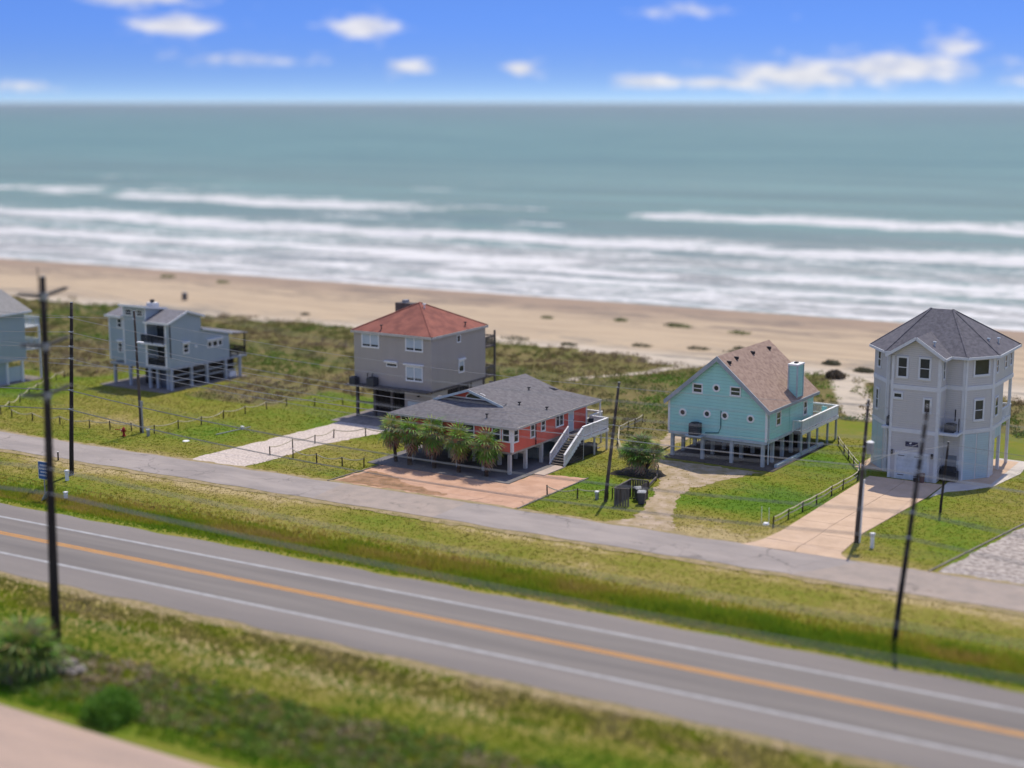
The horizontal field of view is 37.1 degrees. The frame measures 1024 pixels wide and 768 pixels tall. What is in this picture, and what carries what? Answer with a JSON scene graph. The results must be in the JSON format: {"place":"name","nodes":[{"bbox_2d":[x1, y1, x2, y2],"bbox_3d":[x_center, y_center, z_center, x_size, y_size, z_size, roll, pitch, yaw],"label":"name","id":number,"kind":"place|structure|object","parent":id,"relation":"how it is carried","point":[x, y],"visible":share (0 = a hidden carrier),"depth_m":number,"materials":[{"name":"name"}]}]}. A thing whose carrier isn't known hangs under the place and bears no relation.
{"place":"outdoors","nodes":[
{"label":"outdoors","id":0,"kind":"place"},
{"bbox_2d":[0,704,211,767],"bbox_3d":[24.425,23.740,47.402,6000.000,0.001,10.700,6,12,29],"label":"road","id":1,"kind":"structure","parent":0,"point":[28,740],"depth_m":76.58,"materials":[{"name":"concrete"}]},
{"bbox_2d":[193,422,389,465],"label":"shell driveway","id":2,"kind":"structure","parent":0,"point":[234,457],"depth_m":145.05,"materials":[{"name":"gravel"}]},
{"bbox_2d":[0,103,1023,330],"bbox_3d":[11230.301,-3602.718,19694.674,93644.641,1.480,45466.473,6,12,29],"label":"sea","id":3,"kind":"structure","parent":0,"point":[902,213],"depth_m":526.71,"materials":[{"name":"liquid"}]},
{"bbox_2d":[0,258,1023,767],"bbox_3d":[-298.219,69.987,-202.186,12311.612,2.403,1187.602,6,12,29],"label":"ground","id":4,"kind":"structure","parent":0,"point":[812,342],"depth_m":137.08,"materials":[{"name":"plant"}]},
{"bbox_2d":[0,290,42,386],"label":"blue house","id":5,"kind":"structure","parent":4,"relation":"on","point":[11,375],"depth_m":176.27,"materials":[{"name":"grey"}]},
{"bbox_2d":[0,371,64,414],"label":"rope fence","id":6,"kind":"object","parent":4,"relation":"on","point":[9,402],"visible":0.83,"depth_m":169.05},
{"bbox_2d":[0,611,76,686],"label":"fan palm","id":7,"kind":"object","parent":4,"relation":"on","point":[16,660],"visible":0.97,"depth_m":85.74,"materials":[{"name":"green plant"}]},
{"bbox_2d":[38,461,45,500],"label":"blue road sign","id":8,"kind":"object","parent":4,"relation":"on","point":[41,473],"visible":0.69,"depth_m":125.76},
{"bbox_2d":[16,267,71,640],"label":"utility pole","id":9,"kind":"object","parent":4,"relation":"on","point":[44,345],"visible":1,"depth_m":90.09,"materials":[{"name":"wood"}]},
{"bbox_2d":[0,336,1019,500],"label":"overhead wire","id":10,"kind":"object","parent":9,"relation":"attached to","point":[550,434],"visible":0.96,"depth_m":74.55,"materials":[{"name":"metal"}]},
{"bbox_2d":[0,345,1021,524],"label":"overhead wire","id":11,"kind":"object","parent":9,"relation":"attached to","point":[545,455],"visible":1,"depth_m":70.52,"materials":[{"name":"metal"}]},
{"bbox_2d":[0,486,1023,680],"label":"overhead wire","id":12,"kind":"object","parent":9,"relation":"attached to","point":[726,629],"visible":1,"depth_m":73.68,"materials":[{"name":"metal"}]},
{"bbox_2d":[0,462,1023,644],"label":"overhead wire","id":13,"kind":"object","parent":9,"relation":"attached to","point":[544,565],"visible":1,"depth_m":73.41,"materials":[{"name":"metal"}]},
{"bbox_2d":[5,294,1019,451],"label":"overhead wire","id":14,"kind":"object","parent":9,"relation":"attached to","point":[541,392],"visible":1,"depth_m":70.02,"materials":[{"name":"metal"}]},
{"bbox_2d":[5,287,1023,432],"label":"overhead wire","id":15,"kind":"object","parent":9,"relation":"attached to","point":[547,375],"visible":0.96,"depth_m":74.24,"materials":[{"name":"metal"}]},
{"bbox_2d":[23,395,1023,596],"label":"overhead wire","id":16,"kind":"object","parent":9,"relation":"attached to","point":[551,517],"visible":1,"depth_m":70.92,"materials":[{"name":"metal"}]},
{"bbox_2d":[55,384,1021,568],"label":"overhead wire","id":17,"kind":"object","parent":9,"relation":"attached to","point":[560,494],"visible":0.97,"depth_m":74.81,"materials":[{"name":"metal"}]},
{"bbox_2d":[54,658,86,676],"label":"rock pile","id":18,"kind":"object","parent":4,"relation":"on","point":[79,669],"visible":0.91,"depth_m":86.86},
{"bbox_2d":[68,302,73,475],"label":"utility pole","id":19,"kind":"object","parent":4,"relation":"on","point":[71,437],"visible":0.96,"depth_m":131.98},
{"bbox_2d":[0,387,1023,536],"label":"overhead wire","id":20,"kind":"object","parent":19,"relation":"attached to","point":[558,478],"visible":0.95,"depth_m":104.01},
{"bbox_2d":[0,405,1023,563],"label":"overhead wire","id":21,"kind":"object","parent":19,"relation":"attached to","point":[555,500],"visible":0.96,"depth_m":104.20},
{"bbox_2d":[3,345,1021,477],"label":"overhead wire","id":22,"kind":"object","parent":19,"relation":"attached to","point":[546,426],"visible":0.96,"depth_m":104.17,"materials":[{"name":"metal"}]},
{"bbox_2d":[5,331,1021,459],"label":"overhead wire","id":23,"kind":"object","parent":19,"relation":"attached to","point":[547,410],"visible":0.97,"depth_m":104.20,"materials":[{"name":"metal"}]},
{"bbox_2d":[6,317,1022,440],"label":"overhead wire","id":24,"kind":"object","parent":19,"relation":"attached to","point":[525,391],"visible":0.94,"depth_m":105.30,"materials":[{"name":"metal"}]},
{"bbox_2d":[12,357,1021,492],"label":"overhead wire","id":25,"kind":"object","parent":19,"relation":"attached to","point":[554,440],"visible":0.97,"depth_m":104.17,"materials":[{"name":"metal"}]},
{"bbox_2d":[78,684,144,729],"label":"round bush","id":26,"kind":"object","parent":4,"relation":"on","point":[114,700],"visible":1,"depth_m":79.76,"materials":[{"name":"green plant"}]},
{"bbox_2d":[133,310,143,432],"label":"utility pole","id":27,"kind":"object","parent":4,"relation":"on","point":[140,404],"visible":0.94,"depth_m":149.37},
{"bbox_2d":[100,299,248,393],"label":"blue grey house","id":28,"kind":"structure","parent":4,"relation":"on","point":[158,315],"depth_m":174.13,"materials":[{"name":"wood"}]},
{"bbox_2d":[157,325,163,339],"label":"patio door","id":29,"kind":"structure","parent":28,"relation":"in","point":[160,329],"depth_m":173.36,"materials":[{"name":"black glass"}]},
{"bbox_2d":[157,346,164,362],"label":"patio door","id":30,"kind":"structure","parent":28,"relation":"in","point":[162,349],"depth_m":173.80,"materials":[{"name":"black glass"}]},
{"bbox_2d":[183,343,189,353],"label":"window","id":31,"kind":"structure","parent":28,"relation":"in","point":[185,346],"depth_m":173.17,"materials":[{"name":"white glass"}]},
{"bbox_2d":[11,397,342,433],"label":"rope fence","id":32,"kind":"object","parent":4,"relation":"on","point":[223,411],"visible":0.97,"depth_m":155.77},
{"bbox_2d":[0,629,573,767],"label":"scrub","id":33,"kind":"object","parent":4,"relation":"on","point":[369,752],"visible":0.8,"depth_m":79.52,"materials":[{"name":"green plant"}]},
{"bbox_2d":[292,449,364,467],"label":"rope fence","id":34,"kind":"object","parent":4,"relation":"on","point":[316,454],"visible":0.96,"depth_m":136.88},
{"bbox_2d":[269,428,388,453],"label":"rope fence","id":35,"kind":"object","parent":4,"relation":"on","point":[333,430],"visible":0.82,"depth_m":146.08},
{"bbox_2d":[327,464,380,480],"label":"timber edging","id":36,"kind":"object","parent":4,"relation":"on","point":[353,472],"visible":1,"depth_m":133.78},
{"bbox_2d":[376,413,406,461],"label":"fan palm","id":37,"kind":"object","parent":4,"relation":"on","point":[390,439],"visible":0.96,"depth_m":137.37,"materials":[{"name":"green plant"}]},
{"bbox_2d":[393,415,427,464],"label":"fan palm","id":38,"kind":"object","parent":4,"relation":"on","point":[410,440],"visible":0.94,"depth_m":135.64,"materials":[{"name":"green plant"}]},
{"bbox_2d":[332,299,495,426],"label":"taupe house","id":39,"kind":"structure","parent":4,"relation":"on","point":[421,329],"depth_m":155.95,"materials":[{"name":"wood"}]},
{"bbox_2d":[361,333,378,348],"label":"window","id":40,"kind":"structure","parent":39,"relation":"in","point":[369,340],"depth_m":156.10,"materials":[{"name":"white glass"}]},
{"bbox_2d":[405,338,422,352],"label":"window","id":41,"kind":"structure","parent":39,"relation":"in","point":[411,344],"depth_m":153.27,"materials":[{"name":"white glass"}]},
{"bbox_2d":[405,366,422,382],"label":"window","id":42,"kind":"structure","parent":39,"relation":"in","point":[410,369],"depth_m":153.79,"materials":[{"name":"white glass"}]},
{"bbox_2d":[458,360,464,372],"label":"window","id":43,"kind":"structure","parent":39,"relation":"in","point":[461,368],"depth_m":157.09,"materials":[{"name":"white glass"}]},
{"bbox_2d":[416,414,450,468],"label":"fan palm","id":44,"kind":"object","parent":4,"relation":"on","point":[432,443],"visible":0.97,"depth_m":134.67,"materials":[{"name":"green plant"}]},
{"bbox_2d":[0,571,909,767],"bbox_3d":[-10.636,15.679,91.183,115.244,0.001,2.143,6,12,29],"label":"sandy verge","id":45,"kind":"structure","parent":4,"relation":"on","point":[621,708],"depth_m":85.78,"materials":[{"name":"plant"}]},
{"bbox_2d":[336,465,584,507],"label":"parking pad","id":46,"kind":"object","parent":4,"relation":"on","point":[537,483],"visible":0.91,"depth_m":129.50,"materials":[{"name":"concrete"}]},
{"bbox_2d":[338,470,446,495],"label":"leaf litter","id":47,"kind":"object","parent":46,"relation":"on","point":[386,480],"visible":0.93,"depth_m":130.50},
{"bbox_2d":[444,419,476,472],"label":"fan palm","id":48,"kind":"object","parent":4,"relation":"on","point":[459,451],"visible":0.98,"depth_m":133.11,"materials":[{"name":"green plant"}]},
{"bbox_2d":[466,427,505,476],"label":"fan palm","id":49,"kind":"object","parent":4,"relation":"on","point":[487,454],"visible":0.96,"depth_m":131.57,"materials":[{"name":"green plant"}]},
{"bbox_2d":[367,374,608,483],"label":"red house","id":50,"kind":"structure","parent":4,"relation":"on","point":[518,461],"depth_m":137.56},
{"bbox_2d":[462,424,474,437],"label":"window","id":51,"kind":"structure","parent":50,"relation":"in","point":[472,427],"depth_m":134.47,"materials":[{"name":"white glass"}]},
{"bbox_2d":[492,428,500,441],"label":"window","id":52,"kind":"structure","parent":50,"relation":"in","point":[497,436],"depth_m":133.06,"materials":[{"name":"white glass"}]},
{"bbox_2d":[502,429,509,442],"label":"window","id":53,"kind":"structure","parent":50,"relation":"in","point":[506,439],"depth_m":132.58,"materials":[{"name":"white glass"}]},
{"bbox_2d":[513,430,518,443],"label":"window","id":54,"kind":"structure","parent":50,"relation":"in","point":[515,433],"depth_m":132.74,"materials":[{"name":"white glass"}]},
{"bbox_2d":[530,424,534,438],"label":"window","id":55,"kind":"structure","parent":50,"relation":"in","point":[532,434],"depth_m":135.13,"materials":[{"name":"white glass"}]},
{"bbox_2d":[555,414,563,427],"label":"window","id":56,"kind":"structure","parent":50,"relation":"in","point":[558,423],"depth_m":139.04,"materials":[{"name":"white glass"}]},
{"bbox_2d":[568,411,573,431],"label":"door","id":57,"kind":"structure","parent":50,"relation":"in","point":[570,416],"depth_m":140.89,"materials":[{"name":"metal"}]},
{"bbox_2d":[0,369,1023,654],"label":"lawn grass","id":58,"kind":"structure","parent":4,"relation":"on","point":[276,403],"depth_m":126.57,"materials":[{"name":"plant"}]},
{"bbox_2d":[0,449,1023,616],"bbox_3d":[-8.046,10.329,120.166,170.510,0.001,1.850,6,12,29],"label":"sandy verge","id":59,"kind":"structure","parent":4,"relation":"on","point":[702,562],"depth_m":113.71,"materials":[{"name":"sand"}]},
{"bbox_2d":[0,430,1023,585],"bbox_3d":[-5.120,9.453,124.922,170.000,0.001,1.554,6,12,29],"label":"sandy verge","id":60,"kind":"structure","parent":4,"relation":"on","point":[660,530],"depth_m":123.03,"materials":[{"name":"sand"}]},
{"bbox_2d":[0,503,1023,767],"bbox_3d":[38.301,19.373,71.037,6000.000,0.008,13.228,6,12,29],"label":"highway","id":61,"kind":"structure","parent":4,"relation":"on","point":[864,709],"depth_m":90.99,"materials":[{"name":"asphalt"}]},
{"bbox_2d":[501,335,528,340],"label":"beach grass clump","id":62,"kind":"object","parent":4,"relation":"on","point":[520,339],"visible":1,"depth_m":206.54,"materials":[{"name":"beige plant"}]},
{"bbox_2d":[8,295,1023,438],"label":"dune scrub","id":63,"kind":"object","parent":4,"relation":"on","point":[552,355],"visible":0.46,"depth_m":186.74,"materials":[{"name":"green plant"}]},
{"bbox_2d":[517,478,588,508],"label":"timber edging","id":64,"kind":"object","parent":4,"relation":"on","point":[550,494],"visible":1,"depth_m":126.28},
{"bbox_2d":[546,485,608,498],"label":"rope fence","id":65,"kind":"object","parent":4,"relation":"on","point":[547,486],"visible":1,"depth_m":125.27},
{"bbox_2d":[604,382,619,501],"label":"utility pole","id":66,"kind":"object","parent":4,"relation":"on","point":[610,459],"visible":0.92,"depth_m":123.51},
{"bbox_2d":[2,341,1022,471],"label":"overhead wire","id":67,"kind":"object","parent":66,"relation":"attached to","point":[562,419],"visible":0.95,"depth_m":124.58,"materials":[{"name":"metal"}]},
{"bbox_2d":[9,312,1023,427],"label":"overhead wire","id":68,"kind":"object","parent":66,"relation":"attached to","point":[555,381],"visible":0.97,"depth_m":124.82,"materials":[{"name":"metal"}]},
{"bbox_2d":[617,414,643,445],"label":"rope fence","id":69,"kind":"object","parent":4,"relation":"on","point":[618,442],"visible":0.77,"depth_m":151.57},
{"bbox_2d":[613,478,648,506],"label":"bin pen","id":70,"kind":"object","parent":4,"relation":"on","point":[622,494],"visible":0.84,"depth_m":123.80,"materials":[{"name":"grey wood"}]},
{"bbox_2d":[610,467,665,479],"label":"mulch bed","id":71,"kind":"object","parent":4,"relation":"on","point":[633,473],"visible":0.79,"depth_m":133.68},
{"bbox_2d":[616,431,667,474],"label":"shrub","id":72,"kind":"object","parent":71,"relation":"on","point":[639,460],"visible":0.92,"depth_m":133.15,"materials":[{"name":"green plant"}]},
{"bbox_2d":[633,486,643,499],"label":"wheelie bin","id":73,"kind":"object","parent":4,"relation":"on","point":[636,493],"visible":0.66,"depth_m":124.43,"materials":[{"name":"grey plastic"}]},
{"bbox_2d":[637,490,645,503],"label":"wheelie bin","id":74,"kind":"object","parent":4,"relation":"on","point":[641,496],"visible":1,"depth_m":123.08,"materials":[{"name":"grey plastic"}]},
{"bbox_2d":[632,342,651,347],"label":"beach grass clump","id":75,"kind":"object","parent":4,"relation":"on","point":[639,344],"visible":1,"depth_m":202.05,"materials":[{"name":"beige plant"}]},
{"bbox_2d":[668,323,691,327],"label":"beach grass clump","id":76,"kind":"object","parent":4,"relation":"on","point":[685,326],"visible":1,"depth_m":222.01,"materials":[{"name":"green plant"}]},
{"bbox_2d":[687,345,709,349],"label":"beach grass clump","id":77,"kind":"object","parent":4,"relation":"on","point":[699,347],"visible":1,"depth_m":200.06,"materials":[{"name":"beige plant"}]},
{"bbox_2d":[664,340,838,471],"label":"turquoise house","id":78,"kind":"structure","parent":4,"relation":"on","point":[764,371],"depth_m":138.40,"materials":[{"name":"wood"}]},
{"bbox_2d":[692,383,702,393],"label":"window","id":79,"kind":"structure","parent":78,"relation":"in","point":[697,388],"depth_m":137.99,"materials":[{"name":"white glass"}]},
{"bbox_2d":[729,386,740,396],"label":"window","id":80,"kind":"structure","parent":78,"relation":"in","point":[735,391],"depth_m":135.99,"materials":[{"name":"white glass"}]},
{"bbox_2d":[776,410,781,426],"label":"window","id":81,"kind":"structure","parent":78,"relation":"in","point":[778,417],"depth_m":136.95,"materials":[{"name":"white glass"}]},
{"bbox_2d":[803,400,807,415],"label":"window","id":82,"kind":"structure","parent":78,"relation":"in","point":[805,404],"depth_m":142.17,"materials":[{"name":"white glass"}]},
{"bbox_2d":[772,436,859,527],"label":"rope fence","id":83,"kind":"object","parent":4,"relation":"on","point":[842,485],"visible":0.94,"depth_m":126.13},
{"bbox_2d":[821,359,840,365],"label":"dune shrub","id":84,"kind":"object","parent":4,"relation":"on","point":[829,362],"visible":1,"depth_m":187.95,"materials":[{"name":"green plant"}]},
{"bbox_2d":[825,369,846,379],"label":"dune shrub","id":85,"kind":"object","parent":4,"relation":"on","point":[836,374],"visible":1,"depth_m":176.27,"materials":[{"name":"brown plant"}]},
{"bbox_2d":[852,366,873,372],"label":"dune shrub","id":86,"kind":"object","parent":4,"relation":"on","point":[863,369],"visible":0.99,"depth_m":182.93,"materials":[{"name":"green plant"}]},
{"bbox_2d":[854,399,874,542],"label":"utility pole","id":87,"kind":"object","parent":4,"relation":"on","point":[869,444],"visible":0.96,"depth_m":111.79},
{"bbox_2d":[1,358,1023,491],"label":"overhead wire","id":88,"kind":"object","parent":87,"relation":"attached to","point":[541,431],"visible":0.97,"depth_m":125.51,"materials":[{"name":"metal"}]},
{"bbox_2d":[870,532,874,548],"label":"utility pedestal","id":89,"kind":"object","parent":4,"relation":"on","point":[872,541],"visible":0.74,"depth_m":111.17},
{"bbox_2d":[892,405,929,643],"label":"utility pole","id":90,"kind":"object","parent":4,"relation":"on","point":[897,617],"visible":0.92,"depth_m":91.51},
{"bbox_2d":[855,308,1021,483],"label":"lavender house","id":91,"kind":"structure","parent":4,"relation":"on","point":[953,363],"depth_m":130.91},
{"bbox_2d":[875,387,879,409],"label":"window","id":92,"kind":"structure","parent":91,"relation":"in","point":[877,389],"depth_m":135.69,"materials":[{"name":"white glass"}]},
{"bbox_2d":[877,351,881,368],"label":"window","id":93,"kind":"structure","parent":91,"relation":"in","point":[879,364],"depth_m":134.80,"materials":[{"name":"white glass"}]},
{"bbox_2d":[892,391,903,399],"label":"window","id":94,"kind":"structure","parent":91,"relation":"in","point":[895,394],"depth_m":130.81,"materials":[{"name":"white glass"}]},
{"bbox_2d":[896,355,908,378],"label":"window","id":95,"kind":"structure","parent":91,"relation":"in","point":[902,369],"depth_m":130.24,"materials":[{"name":"white glass"}]},
{"bbox_2d":[918,357,931,380],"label":"window","id":96,"kind":"structure","parent":91,"relation":"in","point":[925,363],"depth_m":129.22,"materials":[{"name":"white glass"}]},
{"bbox_2d":[922,398,931,413],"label":"window","id":97,"kind":"structure","parent":91,"relation":"in","point":[926,401],"depth_m":129.57,"materials":[{"name":"white glass"}]},
{"bbox_2d":[942,361,945,380],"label":"window","id":98,"kind":"structure","parent":91,"relation":"in","point":[944,363],"depth_m":129.32,"materials":[{"name":"white glass"}]},
{"bbox_2d":[947,455,956,466],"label":"side door","id":99,"kind":"structure","parent":91,"relation":"in","point":[952,458],"depth_m":131.16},
{"bbox_2d":[973,398,984,421],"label":"window","id":100,"kind":"structure","parent":91,"relation":"in","point":[979,404],"depth_m":130.59,"materials":[{"name":"white glass"}]},
{"bbox_2d":[973,359,990,377],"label":"window","id":101,"kind":"structure","parent":91,"relation":"in","point":[981,368],"depth_m":129.95,"materials":[{"name":"white glass"}]},
{"bbox_2d":[994,395,998,417],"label":"window","id":102,"kind":"structure","parent":91,"relation":"in","point":[996,404],"depth_m":132.14,"materials":[{"name":"white glass"}]},
{"bbox_2d":[939,441,949,512],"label":"utility pole","id":103,"kind":"object","parent":4,"relation":"on","point":[943,485],"visible":0.88,"depth_m":120.48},
{"bbox_2d":[939,465,958,481],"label":"grill","id":104,"kind":"object","parent":4,"relation":"on","point":[952,473],"visible":0.86,"depth_m":130.53,"materials":[{"name":"metal"}]},
{"bbox_2d":[928,523,1023,571],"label":"timber edging","id":105,"kind":"object","parent":4,"relation":"on","point":[975,547],"visible":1,"depth_m":111.24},
{"bbox_2d":[929,458,1023,497],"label":"side walkway","id":106,"kind":"structure","parent":4,"relation":"on","point":[951,486],"depth_m":130.13,"materials":[{"name":"white concrete"}]},
{"bbox_2d":[938,528,1023,583],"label":"shell lot","id":107,"kind":"structure","parent":4,"relation":"on","point":[1009,547],"depth_m":107.61,"materials":[{"name":"gravel"}]},
{"bbox_2d":[0,472,1023,686],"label":"ditch grass","id":108,"kind":"structure","parent":0,"point":[950,653],"depth_m":102.08,"materials":[{"name":"plant"}]},
{"bbox_2d":[0,431,1023,611],"bbox_3d":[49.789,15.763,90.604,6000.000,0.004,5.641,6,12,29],"label":"shore road","id":109,"kind":"structure","parent":0,"point":[455,510],"depth_m":116.58,"materials":[{"name":"asphalt"}]},
{"bbox_2d":[0,0,1023,103],"label":"sky","id":110,"kind":"structure","parent":0,"point":[52,51],"materials":[{"name":"blue"}]},
{"bbox_2d":[607,431,756,530],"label":"sandy driveway","id":111,"kind":"structure","parent":0,"point":[669,503],"depth_m":130.20,"materials":[{"name":"sand"}]},
{"bbox_2d":[742,476,941,559],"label":"concrete driveway","id":112,"kind":"structure","parent":0,"point":[885,495],"depth_m":119.10,"materials":[{"name":"concrete"}]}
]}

